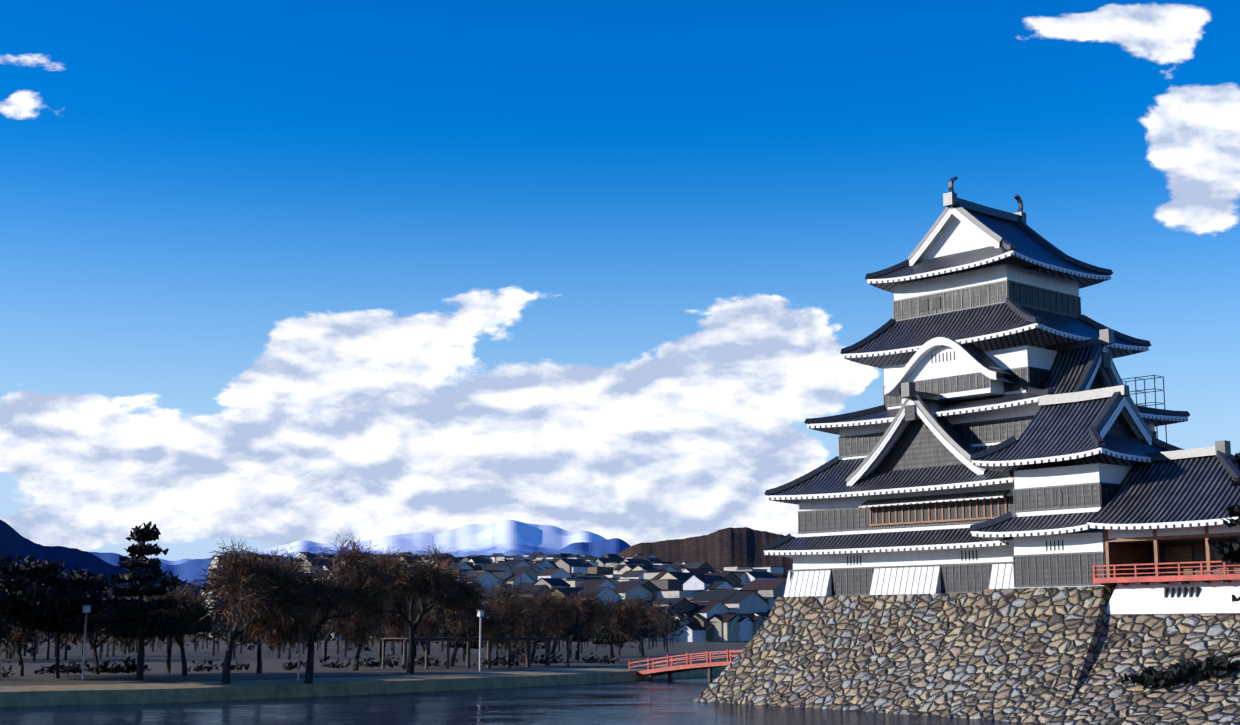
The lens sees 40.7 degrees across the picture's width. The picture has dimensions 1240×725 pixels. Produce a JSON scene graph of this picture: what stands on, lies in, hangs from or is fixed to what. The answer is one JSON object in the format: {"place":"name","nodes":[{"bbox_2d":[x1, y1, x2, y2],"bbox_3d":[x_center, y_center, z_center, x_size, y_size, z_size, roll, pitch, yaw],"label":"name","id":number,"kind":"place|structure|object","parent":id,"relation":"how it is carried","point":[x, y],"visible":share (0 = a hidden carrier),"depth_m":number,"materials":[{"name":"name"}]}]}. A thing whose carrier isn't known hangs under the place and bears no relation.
{"place":"outdoors","nodes":[
{"label":"outdoors","id":0,"kind":"place"},
{"bbox_2d":[0,520,202,599],"bbox_3d":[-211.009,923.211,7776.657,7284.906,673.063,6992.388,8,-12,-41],"label":"mountain","id":1,"kind":"structure","parent":0,"point":[13,542],"depth_m":6635.36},
{"bbox_2d":[90,538,630,586],"bbox_3d":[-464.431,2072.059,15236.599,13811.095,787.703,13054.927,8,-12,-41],"label":"mountain","id":2,"kind":"structure","parent":0,"point":[187,570],"depth_m":13548.12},
{"bbox_2d":[0,595,748,706],"bbox_3d":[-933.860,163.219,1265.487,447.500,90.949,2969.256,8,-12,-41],"label":"park ground","id":3,"kind":"structure","parent":0,"point":[274,679],"depth_m":125.31,"materials":[{"name":"soil"}]},
{"bbox_2d":[81,605,483,680],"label":"lamp posts","id":4,"kind":"object","parent":3,"relation":"on","point":[85,609],"visible":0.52,"depth_m":105.22,"materials":[{"name":"metal"}]},
{"bbox_2d":[0,532,690,683],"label":"park trees","id":5,"kind":"object","parent":3,"relation":"on","point":[271,585],"depth_m":118.06,"materials":[{"name":"brown plant"}]},
{"bbox_2d":[0,521,685,677],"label":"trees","id":6,"kind":"object","parent":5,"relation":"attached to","point":[64,596],"visible":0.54,"depth_m":105.68,"materials":[{"name":"green plant"}]},
{"bbox_2d":[381,637,571,669],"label":"park pergola","id":7,"kind":"object","parent":3,"relation":"on","point":[547,640],"visible":0.79,"depth_m":139.99,"materials":[{"name":"paint"}]},
{"bbox_2d":[197,552,786,641],"bbox_3d":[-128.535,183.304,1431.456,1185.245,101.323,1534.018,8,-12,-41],"label":"town houses","id":8,"kind":"structure","parent":3,"relation":"on","point":[732,604],"depth_m":696.60,"materials":[{"name":"paint"}]},
{"bbox_2d":[149,520,605,564],"bbox_3d":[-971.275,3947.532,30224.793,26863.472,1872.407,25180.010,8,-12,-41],"label":"snowy mountains","id":9,"kind":"structure","parent":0,"point":[508,537],"depth_m":27156.69,"materials":[{"name":"white snow"}]},
{"bbox_2d":[0,676,1051,724],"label":"moat water","id":10,"kind":"structure","parent":0,"point":[662,701],"depth_m":83.84,"materials":[{"name":"blue liquid"}]},
{"bbox_2d":[0,0,1239,560],"label":"sky","id":11,"kind":"structure","parent":0,"point":[273,273],"materials":[{"name":"blue"}]},
{"bbox_2d":[618,527,795,575],"bbox_3d":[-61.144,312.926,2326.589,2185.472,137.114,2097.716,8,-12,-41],"label":"wooded hill","id":12,"kind":"structure","parent":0,"point":[720,549],"depth_m":2006.72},
{"label":"ground surface","id":13,"kind":"structure","parent":0,"visible":0},
{"bbox_2d":[629,649,741,681],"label":"red bridge","id":14,"kind":"structure","parent":13,"relation":"on","point":[670,671],"depth_m":138.25,"materials":[{"name":"paint"}]},
{"bbox_2d":[693,593,980,712],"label":"keep stone base","id":15,"kind":"object","parent":13,"relation":"on","point":[875,653],"visible":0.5,"depth_m":91.00,"materials":[{"name":"beige stone"}]},
{"bbox_2d":[763,177,1189,596],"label":"castle keep","id":16,"kind":"structure","parent":15,"relation":"on","point":[986,336],"depth_m":95.03,"materials":[{"name":"paint"}]},
{"bbox_2d":[1122,375,1166,442],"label":"scaffolding","id":17,"kind":"object","parent":16,"relation":"on","point":[1145,392],"visible":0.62,"depth_m":99.39,"materials":[{"name":"metal"}]},
{"bbox_2d":[890,586,1115,720],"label":"stone base","id":18,"kind":"object","parent":13,"relation":"on","point":[1005,653],"visible":0.6,"depth_m":79.81,"materials":[{"name":"beige stone"}]},
{"bbox_2d":[1002,614,1239,724],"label":"stone wall","id":19,"kind":"structure","parent":13,"relation":"on","point":[1128,646],"depth_m":72.72,"materials":[{"name":"beige stone"}]},
{"bbox_2d":[969,385,1239,614],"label":"castle turret","id":20,"kind":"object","parent":19,"relation":"on","point":[1154,508],"visible":0.96,"depth_m":81.38,"materials":[{"name":"paint"}]},
{"bbox_2d":[1121,451,1239,688],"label":"tree","id":21,"kind":"object","parent":19,"relation":"on","point":[1183,670],"depth_m":69.97,"materials":[{"name":"plant"}]}
]}

